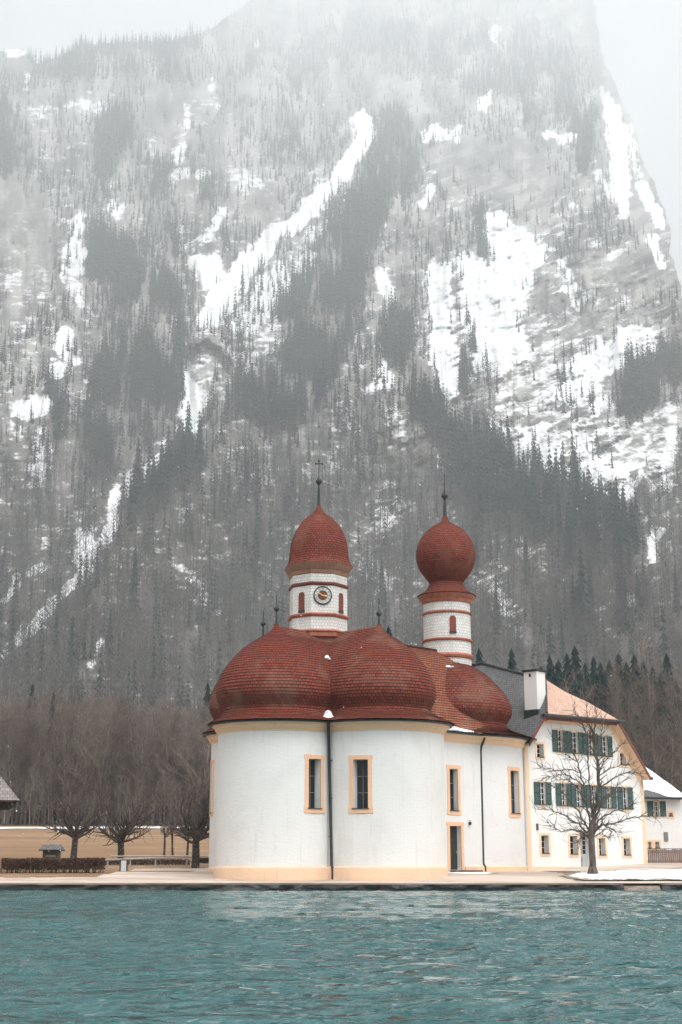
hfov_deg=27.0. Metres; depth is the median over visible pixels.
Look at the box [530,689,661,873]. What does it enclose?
lakeside tree
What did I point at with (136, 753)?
bare tree
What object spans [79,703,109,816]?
bare tree
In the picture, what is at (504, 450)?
spruce tree
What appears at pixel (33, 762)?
bare tree
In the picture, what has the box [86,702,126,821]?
bare tree
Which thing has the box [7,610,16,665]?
spruce tree
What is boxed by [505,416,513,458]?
spruce tree
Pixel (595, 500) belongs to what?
spruce tree
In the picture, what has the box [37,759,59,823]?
bare tree
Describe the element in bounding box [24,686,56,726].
bare tree
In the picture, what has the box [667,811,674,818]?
window
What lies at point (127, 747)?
bare tree
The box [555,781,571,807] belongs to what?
window
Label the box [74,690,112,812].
bare tree
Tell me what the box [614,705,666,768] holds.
bare tree
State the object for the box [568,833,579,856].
window
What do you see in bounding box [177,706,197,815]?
bare tree
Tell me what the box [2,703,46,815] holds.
bare tree
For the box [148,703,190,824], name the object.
bare tree
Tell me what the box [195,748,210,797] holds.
bare tree
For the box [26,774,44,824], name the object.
bare tree
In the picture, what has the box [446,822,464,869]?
side door
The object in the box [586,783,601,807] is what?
window
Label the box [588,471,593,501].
spruce tree
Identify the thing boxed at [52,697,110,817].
bare tree
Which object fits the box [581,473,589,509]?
spruce tree
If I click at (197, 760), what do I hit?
bare tree
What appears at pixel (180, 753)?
bare tree
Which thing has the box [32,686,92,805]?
bare tree
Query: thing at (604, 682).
spruce tree
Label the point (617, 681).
bare tree
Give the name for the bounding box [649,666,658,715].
spruce tree
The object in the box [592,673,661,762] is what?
bare tree
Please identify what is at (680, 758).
bare tree
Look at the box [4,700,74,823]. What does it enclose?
bare tree
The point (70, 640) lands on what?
spruce tree
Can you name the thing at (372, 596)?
bare forest
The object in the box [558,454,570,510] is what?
spruce tree
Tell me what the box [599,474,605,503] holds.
spruce tree
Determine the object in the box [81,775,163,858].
lime tree
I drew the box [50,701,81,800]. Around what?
bare tree
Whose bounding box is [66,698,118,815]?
bare tree
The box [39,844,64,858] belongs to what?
wooden hut
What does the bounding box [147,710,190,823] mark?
bare tree
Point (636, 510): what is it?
spruce tree
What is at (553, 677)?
spruce tree
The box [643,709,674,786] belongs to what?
bare tree
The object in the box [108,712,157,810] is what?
bare tree
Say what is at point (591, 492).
spruce tree
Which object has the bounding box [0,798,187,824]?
forest floor
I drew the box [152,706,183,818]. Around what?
bare tree
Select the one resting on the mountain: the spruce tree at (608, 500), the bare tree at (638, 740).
the spruce tree at (608, 500)
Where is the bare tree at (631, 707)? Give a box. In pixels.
[618,660,670,764]
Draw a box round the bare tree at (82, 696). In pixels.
[63,677,105,818]
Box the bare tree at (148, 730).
[138,702,156,805]
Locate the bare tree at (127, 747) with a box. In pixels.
[98,700,161,819]
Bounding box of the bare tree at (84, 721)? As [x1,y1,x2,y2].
[70,690,95,820]
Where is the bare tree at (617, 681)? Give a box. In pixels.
[609,657,628,712]
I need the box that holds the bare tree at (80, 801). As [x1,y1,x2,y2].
[70,788,93,823]
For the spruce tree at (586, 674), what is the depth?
232.01 m
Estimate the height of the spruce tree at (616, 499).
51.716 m
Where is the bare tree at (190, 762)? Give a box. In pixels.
[178,713,204,809]
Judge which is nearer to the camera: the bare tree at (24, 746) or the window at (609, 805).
the window at (609, 805)
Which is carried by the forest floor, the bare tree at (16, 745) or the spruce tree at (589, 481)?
the bare tree at (16, 745)
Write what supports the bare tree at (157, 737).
on the forest floor
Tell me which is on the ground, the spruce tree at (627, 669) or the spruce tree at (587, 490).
the spruce tree at (627, 669)
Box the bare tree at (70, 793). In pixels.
[54,771,80,815]
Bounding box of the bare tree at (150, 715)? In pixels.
[135,702,158,744]
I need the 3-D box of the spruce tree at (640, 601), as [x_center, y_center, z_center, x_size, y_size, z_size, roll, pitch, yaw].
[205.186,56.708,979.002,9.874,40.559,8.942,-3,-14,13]
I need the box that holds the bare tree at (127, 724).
[99,694,154,816]
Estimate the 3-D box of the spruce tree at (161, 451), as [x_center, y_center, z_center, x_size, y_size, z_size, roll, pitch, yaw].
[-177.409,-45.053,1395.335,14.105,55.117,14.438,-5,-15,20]
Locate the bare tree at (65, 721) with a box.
[40,695,79,790]
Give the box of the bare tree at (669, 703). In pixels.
[642,670,681,788]
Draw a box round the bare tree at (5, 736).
[0,704,20,777]
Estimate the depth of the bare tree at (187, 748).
239.10 m
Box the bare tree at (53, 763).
[22,701,71,824]
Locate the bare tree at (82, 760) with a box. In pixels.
[57,700,115,818]
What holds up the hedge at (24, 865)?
on the ground
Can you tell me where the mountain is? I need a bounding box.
[0,0,681,750]
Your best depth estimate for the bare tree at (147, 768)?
240.17 m
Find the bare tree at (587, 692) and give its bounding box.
[577,677,603,709]
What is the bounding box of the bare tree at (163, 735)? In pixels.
[149,697,194,823]
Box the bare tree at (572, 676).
[561,667,583,692]
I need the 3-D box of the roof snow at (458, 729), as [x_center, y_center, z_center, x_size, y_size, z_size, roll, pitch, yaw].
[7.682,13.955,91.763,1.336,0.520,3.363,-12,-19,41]
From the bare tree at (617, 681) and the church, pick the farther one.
the bare tree at (617, 681)
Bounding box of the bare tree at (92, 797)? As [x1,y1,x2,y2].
[86,781,101,813]
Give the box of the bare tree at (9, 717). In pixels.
[2,697,22,808]
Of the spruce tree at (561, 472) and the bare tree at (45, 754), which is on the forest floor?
the bare tree at (45, 754)
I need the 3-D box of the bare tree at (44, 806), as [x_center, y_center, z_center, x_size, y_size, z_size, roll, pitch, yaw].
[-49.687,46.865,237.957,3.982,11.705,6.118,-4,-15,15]
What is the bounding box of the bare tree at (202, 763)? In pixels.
[186,708,210,815]
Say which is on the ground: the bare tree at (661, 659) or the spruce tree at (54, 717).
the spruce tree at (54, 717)
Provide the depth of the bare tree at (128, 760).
239.22 m
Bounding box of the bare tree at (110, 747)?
[88,698,151,815]
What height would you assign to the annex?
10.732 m
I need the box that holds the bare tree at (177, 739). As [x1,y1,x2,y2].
[141,703,198,822]
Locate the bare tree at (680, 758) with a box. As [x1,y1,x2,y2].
[665,730,681,787]
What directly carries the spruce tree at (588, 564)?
on the mountain
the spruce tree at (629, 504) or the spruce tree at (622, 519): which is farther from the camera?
the spruce tree at (629, 504)
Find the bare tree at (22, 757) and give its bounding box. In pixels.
[0,702,42,823]
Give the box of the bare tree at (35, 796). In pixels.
[19,697,62,823]
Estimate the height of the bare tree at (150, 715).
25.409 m
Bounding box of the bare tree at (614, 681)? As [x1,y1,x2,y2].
[608,667,620,701]
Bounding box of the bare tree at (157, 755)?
[149,714,169,823]
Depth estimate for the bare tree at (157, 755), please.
255.75 m
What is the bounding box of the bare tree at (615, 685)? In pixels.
[600,663,640,726]
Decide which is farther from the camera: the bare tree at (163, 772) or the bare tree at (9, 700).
the bare tree at (9, 700)
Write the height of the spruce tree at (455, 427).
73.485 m
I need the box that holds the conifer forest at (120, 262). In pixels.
[0,0,681,723]
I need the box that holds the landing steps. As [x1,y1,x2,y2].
[624,886,660,890]
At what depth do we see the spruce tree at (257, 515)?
1337.60 m
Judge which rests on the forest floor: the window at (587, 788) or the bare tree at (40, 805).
the bare tree at (40, 805)
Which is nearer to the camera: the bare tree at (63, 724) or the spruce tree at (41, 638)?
the bare tree at (63, 724)
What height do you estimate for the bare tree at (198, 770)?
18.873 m
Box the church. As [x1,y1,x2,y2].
[202,460,536,880]
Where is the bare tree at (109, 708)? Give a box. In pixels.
[60,686,140,817]
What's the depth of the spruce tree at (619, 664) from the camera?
250.53 m
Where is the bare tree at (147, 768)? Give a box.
[114,716,172,818]
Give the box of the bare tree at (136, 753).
[104,700,156,813]
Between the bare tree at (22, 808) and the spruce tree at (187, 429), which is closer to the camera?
the bare tree at (22, 808)
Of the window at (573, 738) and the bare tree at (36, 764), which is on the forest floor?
the bare tree at (36, 764)
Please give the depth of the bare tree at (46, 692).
284.26 m
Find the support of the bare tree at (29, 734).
on the forest floor
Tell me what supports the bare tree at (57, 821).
on the forest floor
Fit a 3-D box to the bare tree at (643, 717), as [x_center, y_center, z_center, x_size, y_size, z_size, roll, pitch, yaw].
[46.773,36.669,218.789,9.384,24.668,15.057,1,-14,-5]
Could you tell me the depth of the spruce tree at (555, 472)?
1370.48 m
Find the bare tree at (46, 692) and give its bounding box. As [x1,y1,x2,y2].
[23,684,81,741]
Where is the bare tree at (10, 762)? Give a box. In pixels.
[0,702,30,823]
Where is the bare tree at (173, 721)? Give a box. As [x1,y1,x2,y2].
[147,694,192,821]
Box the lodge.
[472,661,652,870]
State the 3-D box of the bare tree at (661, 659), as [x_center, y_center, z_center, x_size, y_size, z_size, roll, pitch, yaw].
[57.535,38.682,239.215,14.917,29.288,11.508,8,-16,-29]
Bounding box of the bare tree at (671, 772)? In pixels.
[646,700,681,790]
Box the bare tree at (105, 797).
[92,770,112,825]
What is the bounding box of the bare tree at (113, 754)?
[84,704,151,822]
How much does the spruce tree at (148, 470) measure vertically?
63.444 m
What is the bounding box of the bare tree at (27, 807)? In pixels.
[19,781,33,824]
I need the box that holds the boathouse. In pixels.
[0,776,19,809]
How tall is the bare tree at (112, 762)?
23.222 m
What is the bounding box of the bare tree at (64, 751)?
[34,688,104,820]
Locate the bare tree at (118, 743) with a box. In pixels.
[98,699,141,822]
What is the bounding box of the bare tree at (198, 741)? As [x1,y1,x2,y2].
[183,711,206,803]
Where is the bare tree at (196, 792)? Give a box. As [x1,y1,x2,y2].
[188,766,205,814]
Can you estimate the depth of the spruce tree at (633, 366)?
2106.93 m
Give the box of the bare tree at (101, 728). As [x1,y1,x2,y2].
[83,687,117,821]
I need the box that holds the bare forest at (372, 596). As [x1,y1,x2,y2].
[0,144,681,751]
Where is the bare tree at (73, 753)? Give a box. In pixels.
[55,707,88,812]
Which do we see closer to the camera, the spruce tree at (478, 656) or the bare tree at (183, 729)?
the spruce tree at (478, 656)
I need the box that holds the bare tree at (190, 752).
[177,718,200,813]
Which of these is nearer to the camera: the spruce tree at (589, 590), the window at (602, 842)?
the window at (602, 842)
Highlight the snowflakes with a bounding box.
[7,411,670,896]
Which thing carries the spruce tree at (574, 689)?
on the ground
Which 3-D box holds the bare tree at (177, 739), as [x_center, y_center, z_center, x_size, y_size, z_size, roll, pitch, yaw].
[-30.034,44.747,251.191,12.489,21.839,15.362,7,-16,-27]
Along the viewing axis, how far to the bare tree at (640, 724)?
215.92 m
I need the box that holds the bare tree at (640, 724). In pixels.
[610,676,666,766]
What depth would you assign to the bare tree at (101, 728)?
253.13 m
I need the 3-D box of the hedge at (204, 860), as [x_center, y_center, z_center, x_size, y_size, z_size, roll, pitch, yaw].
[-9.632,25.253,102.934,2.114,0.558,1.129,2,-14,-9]
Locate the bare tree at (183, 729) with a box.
[175,706,193,813]
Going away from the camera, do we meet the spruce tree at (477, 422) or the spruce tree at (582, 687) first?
the spruce tree at (582, 687)
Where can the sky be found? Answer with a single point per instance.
(641, 40)
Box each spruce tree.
[0,594,3,651]
[5,570,20,632]
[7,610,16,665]
[9,684,37,823]
[28,693,62,823]
[34,613,45,662]
[47,614,60,666]
[53,573,64,622]
[66,621,75,670]
[74,555,84,607]
[83,555,90,604]
[103,609,114,664]
[125,464,141,531]
[127,547,140,611]
[128,437,142,502]
[135,468,144,514]
[142,445,151,506]
[147,461,157,509]
[156,441,163,475]
[158,447,169,494]
[164,426,172,479]
[174,418,180,458]
[180,401,190,449]
[184,418,190,451]
[185,405,194,443]
[186,683,210,819]
[189,432,195,477]
[193,410,205,460]
[195,416,204,462]
[196,430,203,473]
[248,362,256,407]
[249,523,261,578]
[252,497,260,544]
[279,598,285,625]
[378,558,386,604]
[382,609,387,631]
[423,376,434,423]
[436,380,445,427]
[452,410,460,453]
[472,411,479,455]
[475,648,482,662]
[484,415,490,452]
[489,416,495,445]
[492,575,500,626]
[501,432,507,472]
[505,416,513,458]
[507,446,512,476]
[507,648,517,670]
[516,463,520,496]
[517,458,521,487]
[519,452,529,493]
[522,535,530,584]
[528,459,533,485]
[530,438,540,484]
[544,449,556,527]
[545,654,555,681]
[549,670,557,686]
[553,449,560,491]
[554,458,562,503]
[554,660,565,689]
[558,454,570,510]
[560,441,569,495]
[562,653,570,688]
[565,645,582,694]
[567,431,578,477]
[568,465,578,510]
[568,574,578,640]
[569,455,572,490]
[569,458,575,500]
[570,680,580,697]
[571,447,579,486]
[571,468,582,522]
[573,491,581,538]
[573,548,594,643]
[577,673,589,701]
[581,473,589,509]
[582,664,590,701]
[584,552,597,602]
[585,477,589,513]
[586,466,590,491]
[586,570,596,625]
[586,657,601,708]
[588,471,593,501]
[589,486,600,540]
[594,483,602,528]
[594,485,602,539]
[597,662,606,700]
[598,671,613,716]
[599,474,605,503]
[603,482,616,545]
[605,481,610,515]
[605,660,619,716]
[610,482,615,525]
[613,477,621,515]
[613,653,623,703]
[614,490,620,521]
[615,497,620,531]
[616,510,630,570]
[616,579,627,632]
[618,661,653,770]
[620,486,628,538]
[623,680,648,765]
[627,503,637,547]
[629,505,638,550]
[630,502,640,554]
[630,655,657,767]
[631,355,637,389]
[633,488,641,542]
[633,567,644,619]
[639,660,655,727]
[640,554,650,606]
[648,674,670,775]
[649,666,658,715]
[661,653,673,715]
[672,565,681,612]
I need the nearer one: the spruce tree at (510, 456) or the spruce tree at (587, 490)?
the spruce tree at (587, 490)
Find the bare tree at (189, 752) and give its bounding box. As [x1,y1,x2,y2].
[148,705,211,811]
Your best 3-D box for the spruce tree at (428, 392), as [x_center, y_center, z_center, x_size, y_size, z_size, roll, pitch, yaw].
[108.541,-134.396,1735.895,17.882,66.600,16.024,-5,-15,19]
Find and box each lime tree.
[30,782,110,857]
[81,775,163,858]
[141,771,209,867]
[160,815,184,854]
[160,824,169,854]
[169,816,194,854]
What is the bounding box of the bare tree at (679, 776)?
[651,682,681,790]
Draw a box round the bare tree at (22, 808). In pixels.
[15,784,27,824]
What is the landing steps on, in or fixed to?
in the water
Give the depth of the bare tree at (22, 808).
236.49 m
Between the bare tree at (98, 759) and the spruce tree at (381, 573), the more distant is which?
the spruce tree at (381, 573)
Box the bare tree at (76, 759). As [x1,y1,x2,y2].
[53,694,95,818]
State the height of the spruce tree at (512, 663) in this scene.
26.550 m
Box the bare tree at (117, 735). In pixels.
[87,703,140,822]
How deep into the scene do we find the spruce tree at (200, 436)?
1520.18 m
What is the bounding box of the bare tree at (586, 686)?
[560,668,614,707]
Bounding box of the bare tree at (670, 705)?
[645,665,681,788]
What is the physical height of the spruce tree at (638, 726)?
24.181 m
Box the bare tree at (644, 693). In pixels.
[614,655,656,765]
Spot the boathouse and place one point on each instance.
(8, 798)
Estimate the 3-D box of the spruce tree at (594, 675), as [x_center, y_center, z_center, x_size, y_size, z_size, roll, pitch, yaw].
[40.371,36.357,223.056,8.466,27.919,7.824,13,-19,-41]
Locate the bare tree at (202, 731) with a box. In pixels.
[182,692,210,796]
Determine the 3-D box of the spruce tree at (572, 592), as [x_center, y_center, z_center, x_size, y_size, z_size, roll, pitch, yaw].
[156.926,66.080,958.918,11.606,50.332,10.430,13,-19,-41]
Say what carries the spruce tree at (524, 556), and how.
on the mountain
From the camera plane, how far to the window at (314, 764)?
83.80 m
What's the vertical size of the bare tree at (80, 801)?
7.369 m
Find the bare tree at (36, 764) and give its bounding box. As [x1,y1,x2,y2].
[25,713,55,823]
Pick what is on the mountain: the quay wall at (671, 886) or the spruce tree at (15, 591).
the spruce tree at (15, 591)
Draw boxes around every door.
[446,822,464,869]
[580,833,588,866]
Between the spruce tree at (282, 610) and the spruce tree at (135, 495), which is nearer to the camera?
the spruce tree at (282, 610)
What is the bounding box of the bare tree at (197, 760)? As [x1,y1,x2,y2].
[177,705,211,794]
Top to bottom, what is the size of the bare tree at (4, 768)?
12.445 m
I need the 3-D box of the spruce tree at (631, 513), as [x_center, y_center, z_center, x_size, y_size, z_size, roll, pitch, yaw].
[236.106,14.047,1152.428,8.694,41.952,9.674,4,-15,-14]
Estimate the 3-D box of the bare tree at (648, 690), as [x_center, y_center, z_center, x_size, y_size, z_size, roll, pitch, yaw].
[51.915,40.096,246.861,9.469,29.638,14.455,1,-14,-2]
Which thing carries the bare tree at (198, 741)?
on the forest floor
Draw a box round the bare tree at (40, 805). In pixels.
[33,783,45,825]
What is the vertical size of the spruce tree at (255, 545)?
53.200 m
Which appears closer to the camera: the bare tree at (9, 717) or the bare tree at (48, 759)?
the bare tree at (48, 759)
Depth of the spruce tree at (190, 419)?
1657.96 m
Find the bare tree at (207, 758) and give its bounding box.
[168,689,212,794]
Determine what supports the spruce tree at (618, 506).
on the mountain
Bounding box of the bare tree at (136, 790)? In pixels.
[122,760,150,824]
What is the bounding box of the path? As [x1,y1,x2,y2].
[0,862,681,882]
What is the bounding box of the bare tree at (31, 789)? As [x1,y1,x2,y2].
[12,763,43,825]
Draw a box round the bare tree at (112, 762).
[80,698,139,822]
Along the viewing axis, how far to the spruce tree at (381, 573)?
1170.52 m
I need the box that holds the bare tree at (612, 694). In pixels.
[597,671,656,763]
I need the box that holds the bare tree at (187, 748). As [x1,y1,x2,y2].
[158,705,209,815]
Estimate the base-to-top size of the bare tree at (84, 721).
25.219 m
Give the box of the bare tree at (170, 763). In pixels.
[142,707,191,821]
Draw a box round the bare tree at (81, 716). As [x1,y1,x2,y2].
[51,695,96,809]
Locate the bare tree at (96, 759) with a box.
[78,707,111,820]
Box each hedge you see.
[0,857,105,872]
[104,859,190,864]
[200,857,208,863]
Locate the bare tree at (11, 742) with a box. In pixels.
[0,688,49,824]
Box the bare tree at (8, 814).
[4,788,21,825]
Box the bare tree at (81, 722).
[56,705,99,752]
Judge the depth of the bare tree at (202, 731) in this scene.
246.06 m
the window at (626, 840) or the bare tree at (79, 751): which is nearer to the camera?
the window at (626, 840)
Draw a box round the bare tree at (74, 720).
[39,683,100,796]
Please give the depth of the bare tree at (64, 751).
239.32 m
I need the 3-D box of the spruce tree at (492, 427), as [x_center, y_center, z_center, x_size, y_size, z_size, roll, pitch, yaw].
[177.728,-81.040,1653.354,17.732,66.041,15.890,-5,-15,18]
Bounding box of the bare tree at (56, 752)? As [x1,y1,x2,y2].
[26,704,68,824]
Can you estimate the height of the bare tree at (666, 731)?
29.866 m
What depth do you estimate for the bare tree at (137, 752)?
239.24 m
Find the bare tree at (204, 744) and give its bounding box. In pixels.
[192,705,209,803]
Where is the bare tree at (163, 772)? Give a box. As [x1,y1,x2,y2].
[147,768,167,819]
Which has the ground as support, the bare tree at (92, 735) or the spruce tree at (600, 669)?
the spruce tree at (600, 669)
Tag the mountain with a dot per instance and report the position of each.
(500, 300)
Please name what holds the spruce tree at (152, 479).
on the mountain
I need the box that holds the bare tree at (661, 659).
[655,655,680,761]
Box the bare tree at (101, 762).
[68,705,117,820]
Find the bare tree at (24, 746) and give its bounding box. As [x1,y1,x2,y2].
[4,695,42,823]
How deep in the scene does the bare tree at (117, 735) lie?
239.81 m
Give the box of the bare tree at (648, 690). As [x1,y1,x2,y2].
[639,658,655,752]
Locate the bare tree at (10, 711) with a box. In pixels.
[0,698,21,817]
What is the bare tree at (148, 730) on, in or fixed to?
on the forest floor
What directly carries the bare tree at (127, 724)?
on the forest floor
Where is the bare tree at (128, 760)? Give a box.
[88,709,153,812]
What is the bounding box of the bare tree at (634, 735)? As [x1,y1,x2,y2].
[622,699,670,779]
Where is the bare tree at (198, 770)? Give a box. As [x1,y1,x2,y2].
[182,719,208,817]
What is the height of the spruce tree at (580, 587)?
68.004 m
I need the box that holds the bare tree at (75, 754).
[63,710,96,808]
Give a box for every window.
[209,760,214,816]
[304,754,324,812]
[348,755,372,812]
[446,765,461,814]
[507,766,520,817]
[534,780,551,806]
[535,741,545,759]
[539,833,550,855]
[552,728,568,753]
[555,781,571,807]
[566,730,583,755]
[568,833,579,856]
[571,783,586,808]
[583,732,598,757]
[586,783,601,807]
[597,734,612,757]
[597,835,607,857]
[601,784,616,810]
[617,785,633,810]
[618,750,627,767]
[621,836,632,857]
[646,840,652,849]
[647,800,665,817]
[653,840,660,849]
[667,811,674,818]
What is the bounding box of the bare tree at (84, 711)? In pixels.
[59,694,99,817]
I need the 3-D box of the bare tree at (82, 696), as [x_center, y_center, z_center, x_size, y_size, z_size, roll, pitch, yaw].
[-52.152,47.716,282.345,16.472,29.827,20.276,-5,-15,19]
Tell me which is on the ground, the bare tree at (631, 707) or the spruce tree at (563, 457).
the bare tree at (631, 707)
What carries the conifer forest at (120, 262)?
on the mountain
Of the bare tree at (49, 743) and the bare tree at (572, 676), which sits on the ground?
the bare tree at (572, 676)
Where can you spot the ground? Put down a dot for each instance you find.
(18, 843)
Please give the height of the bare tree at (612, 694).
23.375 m
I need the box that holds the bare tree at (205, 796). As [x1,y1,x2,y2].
[190,773,209,803]
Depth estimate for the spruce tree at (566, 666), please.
246.49 m
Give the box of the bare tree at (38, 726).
[3,708,45,823]
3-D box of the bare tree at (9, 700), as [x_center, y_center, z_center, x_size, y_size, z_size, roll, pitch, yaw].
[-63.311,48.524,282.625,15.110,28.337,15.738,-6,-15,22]
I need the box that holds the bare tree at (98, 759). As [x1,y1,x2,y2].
[65,694,131,821]
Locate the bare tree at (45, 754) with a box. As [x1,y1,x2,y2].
[25,703,74,822]
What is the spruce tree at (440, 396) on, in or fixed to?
on the mountain
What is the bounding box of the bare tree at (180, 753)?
[160,708,196,822]
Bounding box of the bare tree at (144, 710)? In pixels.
[125,700,178,824]
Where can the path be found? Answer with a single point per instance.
(199, 875)
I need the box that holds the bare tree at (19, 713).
[1,707,22,823]
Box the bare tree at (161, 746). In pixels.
[149,697,171,821]
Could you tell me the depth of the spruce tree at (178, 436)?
1582.30 m
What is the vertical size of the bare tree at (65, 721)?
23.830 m
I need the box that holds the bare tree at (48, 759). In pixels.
[35,757,66,824]
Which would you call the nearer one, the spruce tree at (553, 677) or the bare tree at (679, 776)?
the bare tree at (679, 776)
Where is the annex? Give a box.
[644,790,681,860]
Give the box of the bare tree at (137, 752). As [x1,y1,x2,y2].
[107,710,168,824]
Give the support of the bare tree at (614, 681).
on the forest floor
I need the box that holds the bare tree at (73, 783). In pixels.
[57,757,89,810]
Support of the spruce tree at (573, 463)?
on the mountain
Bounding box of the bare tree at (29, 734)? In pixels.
[0,694,50,823]
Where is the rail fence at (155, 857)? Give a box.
[105,855,208,867]
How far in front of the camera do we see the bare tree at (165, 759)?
249.47 m
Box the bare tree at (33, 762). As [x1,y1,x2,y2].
[25,706,43,817]
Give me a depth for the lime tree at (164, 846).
113.09 m
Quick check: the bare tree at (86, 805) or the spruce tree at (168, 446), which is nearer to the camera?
the bare tree at (86, 805)
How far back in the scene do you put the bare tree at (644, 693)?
247.54 m
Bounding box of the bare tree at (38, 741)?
[23,704,63,803]
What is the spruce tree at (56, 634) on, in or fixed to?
on the mountain
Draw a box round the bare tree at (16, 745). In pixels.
[7,703,37,805]
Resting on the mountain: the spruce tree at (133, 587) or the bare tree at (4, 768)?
the spruce tree at (133, 587)
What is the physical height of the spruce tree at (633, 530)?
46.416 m
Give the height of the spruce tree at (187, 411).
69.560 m
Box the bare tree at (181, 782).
[155,705,205,823]
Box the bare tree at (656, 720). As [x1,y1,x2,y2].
[643,669,681,792]
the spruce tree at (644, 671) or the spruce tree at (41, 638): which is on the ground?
the spruce tree at (644, 671)
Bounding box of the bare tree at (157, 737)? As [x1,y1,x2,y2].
[135,703,176,816]
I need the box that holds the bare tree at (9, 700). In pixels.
[1,685,25,754]
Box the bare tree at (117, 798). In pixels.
[108,780,129,825]
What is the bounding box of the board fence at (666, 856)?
[647,848,681,862]
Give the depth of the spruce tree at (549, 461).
1300.98 m
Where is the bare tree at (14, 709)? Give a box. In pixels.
[0,693,40,742]
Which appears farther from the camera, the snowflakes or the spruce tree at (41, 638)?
the spruce tree at (41, 638)
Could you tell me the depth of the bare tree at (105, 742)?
265.36 m
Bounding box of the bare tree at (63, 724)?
[21,696,87,766]
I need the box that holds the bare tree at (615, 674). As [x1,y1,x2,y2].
[607,658,622,708]
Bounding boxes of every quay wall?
[0,884,623,890]
[659,884,681,889]
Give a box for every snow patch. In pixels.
[0,826,206,828]
[448,872,496,873]
[563,867,681,879]
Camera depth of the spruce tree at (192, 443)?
1468.36 m
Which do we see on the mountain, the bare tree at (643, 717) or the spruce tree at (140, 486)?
the spruce tree at (140, 486)
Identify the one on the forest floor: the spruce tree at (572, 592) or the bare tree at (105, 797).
the bare tree at (105, 797)
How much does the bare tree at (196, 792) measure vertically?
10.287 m
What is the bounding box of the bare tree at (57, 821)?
[41,702,78,823]
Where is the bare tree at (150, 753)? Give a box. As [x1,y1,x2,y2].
[134,698,170,823]
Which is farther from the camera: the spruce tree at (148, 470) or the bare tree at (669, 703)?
the spruce tree at (148, 470)
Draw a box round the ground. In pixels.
[0,825,681,883]
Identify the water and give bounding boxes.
[0,890,681,1023]
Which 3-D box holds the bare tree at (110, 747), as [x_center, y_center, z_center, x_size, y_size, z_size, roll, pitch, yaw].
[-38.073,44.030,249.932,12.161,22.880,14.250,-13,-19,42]
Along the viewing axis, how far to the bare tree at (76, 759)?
241.78 m
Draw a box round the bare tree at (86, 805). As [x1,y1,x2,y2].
[79,790,94,820]
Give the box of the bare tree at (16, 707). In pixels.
[6,689,25,748]
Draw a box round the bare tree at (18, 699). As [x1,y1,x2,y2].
[1,691,39,823]
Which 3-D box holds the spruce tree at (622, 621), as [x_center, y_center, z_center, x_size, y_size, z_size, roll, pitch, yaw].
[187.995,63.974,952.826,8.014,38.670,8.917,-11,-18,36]
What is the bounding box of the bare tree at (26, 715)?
[0,694,48,823]
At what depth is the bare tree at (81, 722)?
267.65 m
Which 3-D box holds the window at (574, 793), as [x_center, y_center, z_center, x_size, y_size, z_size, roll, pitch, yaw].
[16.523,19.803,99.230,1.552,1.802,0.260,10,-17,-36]
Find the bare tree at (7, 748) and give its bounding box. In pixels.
[0,709,36,785]
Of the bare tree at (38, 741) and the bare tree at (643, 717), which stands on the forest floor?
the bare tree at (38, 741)
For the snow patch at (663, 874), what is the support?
on the ground
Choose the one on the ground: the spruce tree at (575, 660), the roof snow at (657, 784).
the spruce tree at (575, 660)
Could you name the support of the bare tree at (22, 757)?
on the forest floor
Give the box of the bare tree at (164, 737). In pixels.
[130,697,178,823]
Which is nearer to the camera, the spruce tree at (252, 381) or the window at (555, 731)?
the window at (555, 731)
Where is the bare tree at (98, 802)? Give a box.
[91,781,104,823]
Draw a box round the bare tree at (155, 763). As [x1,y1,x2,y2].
[131,715,164,823]
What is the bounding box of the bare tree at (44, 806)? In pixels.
[34,758,54,823]
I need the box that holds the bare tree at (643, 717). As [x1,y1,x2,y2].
[623,672,669,773]
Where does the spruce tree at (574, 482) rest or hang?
on the mountain
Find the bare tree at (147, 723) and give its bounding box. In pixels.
[118,696,182,818]
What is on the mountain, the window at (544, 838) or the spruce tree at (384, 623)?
the spruce tree at (384, 623)
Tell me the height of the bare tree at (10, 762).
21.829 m
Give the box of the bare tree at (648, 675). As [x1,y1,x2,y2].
[601,632,681,774]
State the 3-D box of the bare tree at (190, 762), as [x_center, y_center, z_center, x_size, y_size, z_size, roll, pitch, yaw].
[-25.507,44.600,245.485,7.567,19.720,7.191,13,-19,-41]
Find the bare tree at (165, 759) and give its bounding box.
[140,707,184,818]
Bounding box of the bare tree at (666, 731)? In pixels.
[646,660,681,768]
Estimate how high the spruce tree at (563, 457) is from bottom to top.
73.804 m
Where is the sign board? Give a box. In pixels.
[119,860,127,870]
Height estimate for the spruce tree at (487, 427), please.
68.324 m
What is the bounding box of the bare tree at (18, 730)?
[1,692,45,823]
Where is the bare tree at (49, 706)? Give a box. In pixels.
[39,691,58,760]
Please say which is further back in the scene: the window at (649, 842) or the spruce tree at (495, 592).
the spruce tree at (495, 592)
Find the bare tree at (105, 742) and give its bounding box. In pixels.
[90,692,129,823]
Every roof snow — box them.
[323,710,332,719]
[448,726,481,733]
[643,768,681,796]
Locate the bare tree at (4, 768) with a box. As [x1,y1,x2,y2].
[0,752,25,790]
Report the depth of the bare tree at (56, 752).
239.44 m

